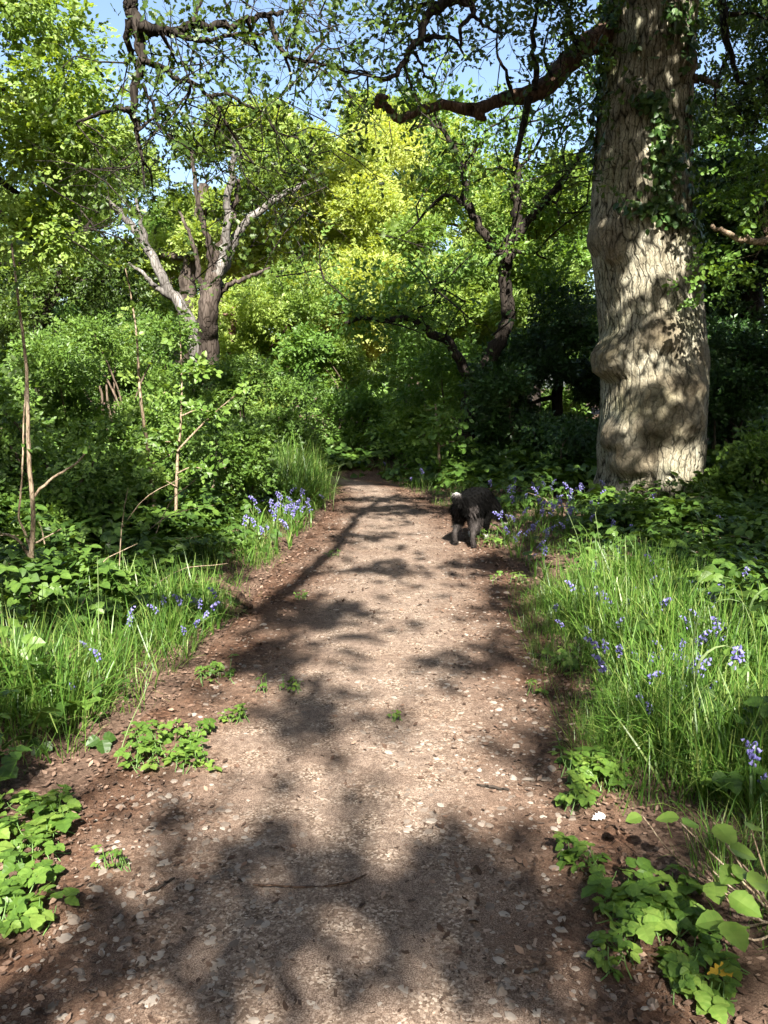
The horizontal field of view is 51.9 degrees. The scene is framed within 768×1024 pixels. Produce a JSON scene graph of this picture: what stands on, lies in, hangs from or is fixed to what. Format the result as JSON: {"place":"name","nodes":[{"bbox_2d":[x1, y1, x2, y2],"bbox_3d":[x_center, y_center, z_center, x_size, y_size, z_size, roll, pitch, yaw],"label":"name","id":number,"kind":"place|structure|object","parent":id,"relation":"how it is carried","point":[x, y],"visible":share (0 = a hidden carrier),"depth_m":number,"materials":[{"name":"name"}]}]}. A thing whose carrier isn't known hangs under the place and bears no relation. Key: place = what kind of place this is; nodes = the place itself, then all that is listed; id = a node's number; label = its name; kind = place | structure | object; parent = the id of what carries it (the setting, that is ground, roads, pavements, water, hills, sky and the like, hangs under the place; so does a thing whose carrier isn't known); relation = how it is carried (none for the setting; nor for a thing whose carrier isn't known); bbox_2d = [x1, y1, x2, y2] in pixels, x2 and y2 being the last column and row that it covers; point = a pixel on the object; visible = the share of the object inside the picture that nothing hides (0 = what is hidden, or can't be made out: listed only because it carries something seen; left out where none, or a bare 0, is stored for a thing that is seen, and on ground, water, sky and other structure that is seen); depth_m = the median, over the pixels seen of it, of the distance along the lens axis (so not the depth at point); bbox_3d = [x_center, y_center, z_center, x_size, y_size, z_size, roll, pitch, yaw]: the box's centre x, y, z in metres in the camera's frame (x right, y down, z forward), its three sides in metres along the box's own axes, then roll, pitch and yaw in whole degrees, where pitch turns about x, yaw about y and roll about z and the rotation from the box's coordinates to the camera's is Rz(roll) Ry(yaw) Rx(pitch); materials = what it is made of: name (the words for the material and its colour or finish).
{"place":"outdoors","nodes":[
{"label":"outdoors","id":0,"kind":"place"},
{"bbox_2d":[0,476,716,1023],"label":"path","id":1,"kind":"structure","parent":0,"point":[366,844],"depth_m":2.77,"materials":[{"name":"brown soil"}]},
{"bbox_2d":[90,844,131,871],"bbox_3d":[-0.871,1.111,2.519,0.134,0.085,0.073,0,9,0],"label":"wild strawberry","id":2,"kind":"object","parent":1,"relation":"on","point":[115,854],"visible":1,"depth_m":2.52,"materials":[{"name":"green plant"}]},
{"bbox_2d":[116,667,148,762],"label":"grass stalk","id":3,"kind":"object","parent":1,"relation":"on","point":[135,711],"depth_m":3.21,"materials":[{"name":"green plant"}]},
{"bbox_2d":[144,877,174,893],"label":"twig","id":4,"kind":"object","parent":1,"relation":"on","point":[159,886],"visible":1,"depth_m":2.41,"materials":[{"name":"brown wood"}]},
{"bbox_2d":[113,718,221,775],"bbox_3d":[-0.885,0.971,3.356,0.486,0.123,0.497,0,9,0],"label":"wild strawberry","id":5,"kind":"object","parent":1,"relation":"on","point":[191,748],"visible":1,"depth_m":3.29,"materials":[{"name":"green plant"}]},
{"bbox_2d":[194,653,238,686],"bbox_3d":[-0.892,0.839,4.188,0.237,0.106,0.278,-1,9,-5],"label":"wild strawberry","id":6,"kind":"object","parent":1,"relation":"on","point":[218,665],"visible":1,"depth_m":4.19,"materials":[{"name":"green plant"}]},
{"bbox_2d":[196,576,252,608],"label":"fallen branch","id":7,"kind":"object","parent":1,"relation":"on","point":[244,600],"visible":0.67,"depth_m":5.57,"materials":[{"name":"brown wood"}]},
{"bbox_2d":[217,703,249,724],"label":"wild strawberry","id":8,"kind":"object","parent":1,"relation":"on","point":[234,711],"visible":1,"depth_m":3.61,"materials":[{"name":"green plant"}]},
{"bbox_2d":[256,673,301,693],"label":"wild strawberry","id":9,"kind":"object","parent":1,"relation":"on","point":[288,681],"visible":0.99,"depth_m":3.97,"materials":[{"name":"green plant"}]},
{"bbox_2d":[252,874,366,887],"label":"twig","id":10,"kind":"object","parent":1,"relation":"on","point":[293,886],"visible":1,"depth_m":2.43,"materials":[{"name":"brown wood"}]},
{"bbox_2d":[0,505,705,1023],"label":"wood chips","id":11,"kind":"object","parent":1,"relation":"on","point":[216,1013],"visible":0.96,"depth_m":2.31,"materials":[{"name":"brown wood"}]},
{"bbox_2d":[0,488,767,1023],"bbox_3d":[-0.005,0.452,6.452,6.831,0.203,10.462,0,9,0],"label":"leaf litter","id":12,"kind":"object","parent":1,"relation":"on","point":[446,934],"visible":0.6,"depth_m":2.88,"materials":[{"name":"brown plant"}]},
{"bbox_2d":[449,485,509,547],"bbox_3d":[0.879,0.021,7.732,0.426,0.590,1.035,5,10,29],"label":"dog","id":13,"kind":"object","parent":1,"relation":"on","point":[474,508],"visible":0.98,"depth_m":7.51},
{"bbox_2d":[526,678,548,694],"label":"wild strawberry","id":14,"kind":"object","parent":1,"relation":"on","point":[537,690],"visible":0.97,"depth_m":3.95,"materials":[{"name":"green plant"}]},
{"bbox_2d":[554,773,601,814],"bbox_3d":[0.712,1.046,2.912,0.163,0.087,0.238,4,10,23],"label":"wild strawberry","id":15,"kind":"object","parent":1,"relation":"on","point":[582,799],"visible":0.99,"depth_m":2.89,"materials":[{"name":"green plant"}]},
{"bbox_2d":[553,831,610,874],"bbox_3d":[0.644,1.103,2.535,0.196,0.100,0.192,0,9,0],"label":"wild strawberry","id":16,"kind":"object","parent":1,"relation":"on","point":[579,848],"visible":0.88,"depth_m":2.53,"materials":[{"name":"green plant"}]},
{"bbox_2d":[586,910,642,982],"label":"bramble seedling","id":17,"kind":"object","parent":1,"relation":"on","point":[599,937],"visible":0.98,"depth_m":2.10,"materials":[{"name":"green plant"}]},
{"bbox_2d":[581,857,714,945],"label":"bramble seedling","id":18,"kind":"object","parent":1,"relation":"on","point":[647,916],"visible":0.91,"depth_m":2.29,"materials":[{"name":"green plant"}]},
{"bbox_2d":[0,389,767,1023],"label":"ground","id":19,"kind":"structure","parent":0,"point":[756,995],"depth_m":3.30,"materials":[{"name":"soil"}]},
{"bbox_2d":[0,333,30,378],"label":"hawthorn shrub","id":20,"kind":"object","parent":19,"relation":"on","point":[3,354],"visible":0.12,"depth_m":17.25,"materials":[{"name":"green plant"}]},
{"bbox_2d":[0,186,74,317],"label":"tree","id":21,"kind":"object","parent":19,"relation":"on","point":[20,276],"visible":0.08,"depth_m":36.52,"materials":[{"name":"green plant"}]},
{"bbox_2d":[0,848,79,937],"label":"bramble seedling","id":22,"kind":"object","parent":19,"relation":"on","point":[21,917],"visible":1,"depth_m":2.32,"materials":[{"name":"green plant"}]},
{"bbox_2d":[0,775,81,864],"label":"bramble seedling","id":23,"kind":"object","parent":19,"relation":"on","point":[40,826],"visible":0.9,"depth_m":2.69,"materials":[{"name":"green plant"}]},
{"bbox_2d":[9,784,81,827],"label":"bramble seedling","id":24,"kind":"object","parent":19,"relation":"on","point":[51,793],"visible":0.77,"depth_m":2.89,"materials":[{"name":"green plant"}]},
{"bbox_2d":[0,235,110,619],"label":"thin sapling","id":25,"kind":"object","parent":19,"relation":"on","point":[31,542],"visible":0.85,"depth_m":4.89,"materials":[{"name":"brown plant"}]},
{"bbox_2d":[0,329,119,472],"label":"hawthorn shrub","id":26,"kind":"object","parent":19,"relation":"on","point":[51,370],"visible":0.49,"depth_m":8.49,"materials":[{"name":"green plant"}]},
{"bbox_2d":[0,0,140,275],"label":"leafy tree","id":27,"kind":"object","parent":19,"relation":"on","point":[23,18],"visible":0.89,"depth_m":10.04,"materials":[{"name":"green plant"}]},
{"bbox_2d":[0,460,142,559],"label":"hazel shrub","id":28,"kind":"object","parent":19,"relation":"on","point":[82,490],"visible":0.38,"depth_m":6.51,"materials":[{"name":"green plant"}]},
{"bbox_2d":[17,545,141,623],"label":"bramble seedling","id":29,"kind":"object","parent":19,"relation":"on","point":[117,549],"visible":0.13,"depth_m":5.17,"materials":[{"name":"green plant"}]},
{"bbox_2d":[0,368,164,537],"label":"hawthorn shrub","id":30,"kind":"object","parent":19,"relation":"on","point":[10,445],"visible":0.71,"depth_m":6.79,"materials":[{"name":"green plant"}]},
{"bbox_2d":[0,114,165,427],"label":"arching oak","id":31,"kind":"object","parent":19,"relation":"on","point":[38,287],"visible":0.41,"depth_m":15.67,"materials":[{"name":"green plant"}]},
{"bbox_2d":[5,286,163,425],"bbox_3d":[-8.934,-3.635,19.774,7.045,4.154,4.183,0,9,0],"label":"elder shrub","id":32,"kind":"object","parent":19,"relation":"on","point":[66,312],"visible":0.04,"depth_m":18.73,"materials":[{"name":"green plant"}]},
{"bbox_2d":[2,198,198,399],"bbox_3d":[-15.293,-10.548,40.787,12.354,13.198,7.837,2,9,10],"label":"tree","id":33,"kind":"object","parent":19,"relation":"on","point":[166,305],"visible":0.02,"depth_m":39.72,"materials":[{"name":"green plant"}]},
{"bbox_2d":[86,647,123,695],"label":"bluebell","id":34,"kind":"object","parent":19,"relation":"on","point":[94,652],"visible":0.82,"depth_m":3.87,"materials":[{"name":"green plant"}]},
{"bbox_2d":[6,307,242,444],"bbox_3d":[-3.277,-1.340,10.204,3.008,2.604,1.545,0,9,0],"label":"hawthorn shrub","id":35,"kind":"object","parent":19,"relation":"on","point":[105,337],"visible":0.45,"depth_m":9.93,"materials":[{"name":"green plant"}]},
{"bbox_2d":[68,441,194,524],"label":"bramble bush","id":36,"kind":"object","parent":19,"relation":"on","point":[142,497],"visible":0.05,"depth_m":8.10,"materials":[{"name":"green plant"}]},
{"bbox_2d":[49,303,221,445],"bbox_3d":[-3.686,-1.693,11.774,2.815,2.806,2.093,0,9,0],"label":"hawthorn shrub","id":37,"kind":"object","parent":19,"relation":"on","point":[158,372],"visible":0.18,"depth_m":11.51,"materials":[{"name":"green plant"}]},
{"bbox_2d":[109,257,180,506],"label":"thin sapling","id":38,"kind":"object","parent":19,"relation":"on","point":[144,455],"visible":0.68,"depth_m":7.13,"materials":[{"name":"green plant"}]},
{"bbox_2d":[92,186,198,450],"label":"dead tree","id":39,"kind":"object","parent":19,"relation":"on","point":[165,289],"visible":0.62,"depth_m":15.19,"materials":[{"name":"grey wood"}]},
{"bbox_2d":[88,392,218,462],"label":"hawthorn shrub","id":40,"kind":"object","parent":19,"relation":"on","point":[156,420],"visible":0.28,"depth_m":9.36,"materials":[{"name":"green plant"}]},
{"bbox_2d":[141,310,260,511],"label":"thin sapling","id":41,"kind":"object","parent":19,"relation":"on","point":[202,366],"visible":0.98,"depth_m":6.96,"materials":[{"name":"green plant"}]},
{"bbox_2d":[201,601,221,634],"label":"bluebell","id":42,"kind":"object","parent":19,"relation":"on","point":[210,622],"visible":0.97,"depth_m":4.89,"materials":[{"name":"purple plant"}]},
{"bbox_2d":[146,411,282,525],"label":"hawthorn shrub","id":43,"kind":"object","parent":19,"relation":"on","point":[243,472],"visible":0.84,"depth_m":8.29,"materials":[{"name":"green plant"}]},
{"bbox_2d":[145,347,290,465],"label":"hawthorn shrub","id":44,"kind":"object","parent":19,"relation":"on","point":[231,374],"visible":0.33,"depth_m":10.96,"materials":[{"name":"green plant"}]},
{"bbox_2d":[204,586,233,631],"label":"bluebell","id":45,"kind":"object","parent":19,"relation":"on","point":[220,618],"visible":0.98,"depth_m":4.99,"materials":[{"name":"green plant"}]},
{"bbox_2d":[99,93,340,374],"bbox_3d":[-4.248,-5.937,19.693,6.426,8.577,3.978,0,9,0],"label":"spring tree","id":46,"kind":"object","parent":19,"relation":"on","point":[174,245],"visible":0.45,"depth_m":19.22,"materials":[{"name":"green plant"}]},
{"bbox_2d":[136,190,305,415],"bbox_3d":[-7.477,-9.428,37.509,11.366,11.076,7.346,-5,10,-26],"label":"tree","id":47,"kind":"object","parent":19,"relation":"on","point":[155,224],"visible":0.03,"depth_m":35.83,"materials":[{"name":"green plant"}]},
{"bbox_2d":[0,0,465,328],"bbox_3d":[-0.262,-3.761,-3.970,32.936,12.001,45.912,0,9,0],"label":"overhanging oak","id":48,"kind":"object","parent":19,"relation":"on","point":[140,29],"visible":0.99,"depth_m":5.79,"materials":[{"name":"green plant"}]},
{"bbox_2d":[178,136,307,452],"bbox_3d":[-2.549,-3.642,14.459,2.340,5.917,0.804,0,9,0],"label":"dead tree","id":49,"kind":"object","parent":19,"relation":"on","point":[207,318],"visible":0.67,"depth_m":14.19,"materials":[{"name":"grey wood"}]},
{"bbox_2d":[184,276,301,414],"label":"shrub","id":50,"kind":"object","parent":19,"relation":"on","point":[230,342],"visible":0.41,"depth_m":16.29,"materials":[{"name":"green plant"}]},
{"bbox_2d":[199,457,307,511],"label":"bramble bush","id":51,"kind":"object","parent":19,"relation":"on","point":[295,498],"visible":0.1,"depth_m":9.34,"materials":[{"name":"green plant"}]},
{"bbox_2d":[264,509,294,552],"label":"bluebell","id":52,"kind":"object","parent":19,"relation":"on","point":[276,543],"visible":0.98,"depth_m":7.25,"materials":[{"name":"green plant"}]},
{"bbox_2d":[231,368,335,461],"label":"hawthorn shrub","id":53,"kind":"object","parent":19,"relation":"on","point":[288,420],"visible":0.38,"depth_m":13.27,"materials":[{"name":"green plant"}]},
{"bbox_2d":[218,250,400,411],"bbox_3d":[-1.948,-3.556,17.966,4.558,4.400,3.215,3,10,16],"label":"shrub","id":54,"kind":"object","parent":19,"relation":"on","point":[295,298],"visible":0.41,"depth_m":17.06,"materials":[{"name":"green plant"}]},
{"bbox_2d":[224,214,395,411],"bbox_3d":[-3.075,-9.630,39.038,11.203,13.514,8.269,-3,10,-15],"label":"tree","id":55,"kind":"object","parent":19,"relation":"on","point":[272,338],"visible":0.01,"depth_m":37.53,"materials":[{"name":"green plant"}]},
{"bbox_2d":[195,99,439,429],"bbox_3d":[-1.135,-6.880,22.144,7.618,9.632,7.074,-5,11,-29],"label":"spring tree","id":56,"kind":"object","parent":19,"relation":"on","point":[366,206],"visible":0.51,"depth_m":20.66,"materials":[{"name":"green plant"}]},
{"bbox_2d":[289,378,401,456],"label":"elder shrub","id":57,"kind":"object","parent":19,"relation":"on","point":[358,403],"visible":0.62,"depth_m":15.36,"materials":[{"name":"green plant"}]},
{"bbox_2d":[257,321,482,448],"bbox_3d":[-0.275,-2.704,16.939,4.727,3.150,2.818,0,9,0],"label":"elder shrub","id":58,"kind":"object","parent":19,"relation":"on","point":[307,342],"visible":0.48,"depth_m":16.41,"materials":[{"name":"green plant"}]},
{"bbox_2d":[0,458,766,647],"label":"dead stems","id":59,"kind":"object","parent":19,"relation":"on","point":[162,518],"visible":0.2,"depth_m":6.18,"materials":[{"name":"plant"}]},
{"bbox_2d":[0,427,767,954],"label":"grass","id":60,"kind":"structure","parent":19,"relation":"on","point":[582,609],"depth_m":3.93,"materials":[{"name":"green plant"}]},
{"bbox_2d":[0,405,767,872],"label":"undergrowth","id":61,"kind":"object","parent":19,"relation":"on","point":[656,519],"visible":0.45,"depth_m":6.41,"materials":[{"name":"green plant"}]},
{"bbox_2d":[348,182,456,389],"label":"tree","id":62,"kind":"object","parent":19,"relation":"on","point":[371,362],"visible":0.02,"depth_m":38.73,"materials":[{"name":"green plant"}]},
{"bbox_2d":[265,0,600,461],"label":"slender oak","id":63,"kind":"object","parent":19,"relation":"on","point":[505,253],"visible":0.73,"depth_m":12.78,"materials":[{"name":"green plant"}]},
{"bbox_2d":[363,342,502,471],"bbox_3d":[0.883,-1.808,14.049,2.602,2.384,2.136,0,9,0],"label":"elder shrub","id":64,"kind":"object","parent":19,"relation":"on","point":[406,416],"visible":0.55,"depth_m":13.90,"materials":[{"name":"green plant"}]},
{"bbox_2d":[398,394,482,471],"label":"maple sapling","id":65,"kind":"object","parent":19,"relation":"on","point":[432,434],"visible":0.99,"depth_m":12.21,"materials":[{"name":"green plant"}]},
{"bbox_2d":[334,80,553,394],"bbox_3d":[2.205,-8.958,28.560,7.889,11.692,5.319,0,9,0],"label":"leafy tree","id":66,"kind":"object","parent":19,"relation":"on","point":[468,224],"visible":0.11,"depth_m":27.01,"materials":[{"name":"green plant"}]},
{"bbox_2d":[371,288,517,409],"bbox_3d":[1.942,-4.124,21.610,5.475,4.452,3.652,0,9,0],"label":"elder shrub","id":67,"kind":"object","parent":19,"relation":"on","point":[388,358],"visible":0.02,"depth_m":20.85,"materials":[{"name":"green plant"}]},
{"bbox_2d":[185,0,767,508],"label":"old oak","id":68,"kind":"object","parent":19,"relation":"on","point":[651,360],"visible":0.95,"depth_m":8.97,"materials":[{"name":"brown plant"}]},
{"bbox_2d":[375,147,594,414],"bbox_3d":[2.586,-4.891,18.242,5.608,6.946,3.675,0,9,0],"label":"leafy tree","id":69,"kind":"object","parent":19,"relation":"on","point":[487,289],"visible":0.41,"depth_m":17.65,"materials":[{"name":"green plant"}]},
{"bbox_2d":[475,517,515,547],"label":"bramble seedling","id":70,"kind":"object","parent":19,"relation":"on","point":[498,540],"visible":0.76,"depth_m":7.67,"materials":[{"name":"green plant"}]},
{"bbox_2d":[414,259,597,329],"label":"tree","id":71,"kind":"object","parent":19,"relation":"on","point":[583,271],"visible":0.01,"depth_m":22.27,"materials":[{"name":"green plant"}]},
{"bbox_2d":[489,571,530,584],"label":"wild strawberry","id":72,"kind":"object","parent":19,"relation":"on","point":[500,572],"visible":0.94,"depth_m":6.21,"materials":[{"name":"green plant"}]},
{"bbox_2d":[429,224,592,413],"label":"tree","id":73,"kind":"object","parent":19,"relation":"on","point":[585,261],"visible":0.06,"depth_m":34.11,"materials":[{"name":"green plant"}]},
{"bbox_2d":[438,320,598,414],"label":"elder shrub","id":74,"kind":"object","parent":19,"relation":"on","point":[567,394],"visible":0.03,"depth_m":20.49,"materials":[{"name":"green plant"}]},
{"bbox_2d":[458,354,597,478],"bbox_3d":[2.471,-1.516,12.982,2.584,2.141,2.017,0,9,0],"label":"holly shrub","id":75,"kind":"object","parent":19,"relation":"on","point":[491,389],"visible":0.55,"depth_m":12.53,"materials":[{"name":"green plant"}]},
{"bbox_2d":[460,279,599,430],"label":"holly tree","id":76,"kind":"object","parent":19,"relation":"on","point":[544,352],"visible":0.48,"depth_m":13.54,"materials":[{"name":"green plant"}]},
{"bbox_2d":[525,540,551,576],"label":"bluebell","id":77,"kind":"object","parent":19,"relation":"on","point":[540,545],"visible":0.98,"depth_m":6.35,"materials":[{"name":"green plant"}]},
{"bbox_2d":[513,409,598,485],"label":"holly shrub","id":78,"kind":"object","parent":19,"relation":"on","point":[572,433],"visible":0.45,"depth_m":11.66,"materials":[{"name":"green plant"}]},
{"bbox_2d":[532,643,590,674],"bbox_3d":[1.028,0.812,4.383,0.303,0.109,0.336,-2,9,-12],"label":"wild strawberry","id":79,"kind":"object","parent":19,"relation":"on","point":[570,660],"visible":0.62,"depth_m":4.34,"materials":[{"name":"green plant"}]},
{"bbox_2d":[579,686,602,726],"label":"wild strawberry","id":80,"kind":"object","parent":19,"relation":"on","point":[580,703],"visible":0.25,"depth_m":3.78,"materials":[{"name":"green plant"}]},
{"bbox_2d":[547,743,636,795],"bbox_3d":[0.847,1.015,3.142,0.374,0.124,0.341,0,9,0],"label":"wild strawberry","id":81,"kind":"object","parent":19,"relation":"on","point":[605,769],"visible":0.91,"depth_m":3.10,"materials":[{"name":"green plant"}]},
{"bbox_2d":[583,635,612,672],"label":"bluebell","id":82,"kind":"object","parent":19,"relation":"on","point":[593,642],"visible":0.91,"depth_m":4.08,"materials":[{"name":"purple plant"}]},
{"bbox_2d":[587,639,611,685],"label":"bluebell","id":83,"kind":"object","parent":19,"relation":"on","point":[603,646],"visible":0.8,"depth_m":4.04,"materials":[{"name":"purple plant"}]},
{"bbox_2d":[579,652,629,711],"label":"bluebell","id":84,"kind":"object","parent":19,"relation":"on","point":[599,662],"visible":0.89,"depth_m":3.62,"materials":[{"name":"green plant"}]},
{"bbox_2d":[578,554,639,584],"bbox_3d":[1.535,0.487,5.482,0.453,0.367,0.682,2,9,14],"label":"wild strawberry","id":85,"kind":"object","parent":19,"relation":"on","point":[598,573],"visible":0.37,"depth_m":5.28,"materials":[{"name":"green plant"}]},
{"bbox_2d":[598,536,626,621],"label":"grass stalk","id":86,"kind":"object","parent":19,"relation":"on","point":[625,574],"depth_m":4.32,"materials":[{"name":"green plant"}]},
{"bbox_2d":[625,811,767,951],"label":"hazel seedling","id":87,"kind":"object","parent":19,"relation":"on","point":[744,904],"visible":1,"depth_m":2.09,"materials":[{"name":"green plant"}]},
{"bbox_2d":[652,923,749,1023],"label":"bramble seedling","id":88,"kind":"object","parent":19,"relation":"on","point":[679,968],"visible":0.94,"depth_m":2.03,"materials":[{"name":"green plant"}]},
{"bbox_2d":[707,962,732,976],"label":"fallen leaf","id":89,"kind":"object","parent":88,"relation":"on","point":[715,970],"visible":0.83,"depth_m":2.04,"materials":[{"name":"yellow plant"}]},
{"bbox_2d":[698,616,725,665],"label":"bluebell","id":90,"kind":"object","parent":19,"relation":"on","point":[714,623],"visible":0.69,"depth_m":3.89,"materials":[{"name":"purple plant"}]},
{"bbox_2d":[692,603,732,688],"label":"grass stalk","id":91,"kind":"object","parent":19,"relation":"on","point":[700,661],"depth_m":3.40,"materials":[{"name":"green plant"}]},
{"bbox_2d":[661,102,767,313],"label":"hazel tree","id":92,"kind":"object","parent":19,"relation":"on","point":[762,163],"visible":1,"depth_m":8.33,"materials":[{"name":"green plant"}]},
{"bbox_2d":[688,644,765,705],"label":"bluebell","id":93,"kind":"object","parent":19,"relation":"on","point":[740,652],"visible":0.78,"depth_m":3.38,"materials":[{"name":"purple plant"}]},
{"bbox_2d":[692,418,767,508],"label":"bramble bush","id":94,"kind":"object","parent":19,"relation":"on","point":[744,453],"visible":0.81,"depth_m":9.21,"materials":[{"name":"green plant"}]},
{"bbox_2d":[693,131,767,467],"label":"yew tree","id":95,"kind":"object","parent":19,"relation":"on","point":[751,304],"visible":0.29,"depth_m":12.07,"materials":[{"name":"green plant"}]},
{"bbox_2d":[693,0,767,155],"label":"leafy tree","id":96,"kind":"object","parent":19,"relation":"on","point":[745,112],"visible":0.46,"depth_m":13.63,"materials":[{"name":"green plant"}]},
{"bbox_2d":[706,309,767,467],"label":"holly shrub","id":97,"kind":"object","parent":19,"relation":"on","point":[742,351],"visible":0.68,"depth_m":10.93,"materials":[{"name":"green plant"}]},
{"bbox_2d":[712,577,767,667],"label":"grass stalk","id":98,"kind":"object","parent":19,"relation":"on","point":[750,606],"depth_m":3.72,"materials":[{"name":"green plant"}]},
{"bbox_2d":[720,741,767,823],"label":"bluebell","id":99,"kind":"object","parent":19,"relation":"on","point":[754,757],"visible":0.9,"depth_m":2.72,"materials":[{"name":"green plant"}]},
{"bbox_2d":[727,737,761,805],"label":"bluebell","id":100,"kind":"object","parent":19,"relation":"on","point":[747,743],"visible":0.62,"depth_m":2.85,"materials":[{"name":"purple plant"}]},
{"bbox_2d":[0,0,767,388],"label":"sky","id":101,"kind":"structure","parent":0,"point":[104,8],"materials":[{"name":"blue"}]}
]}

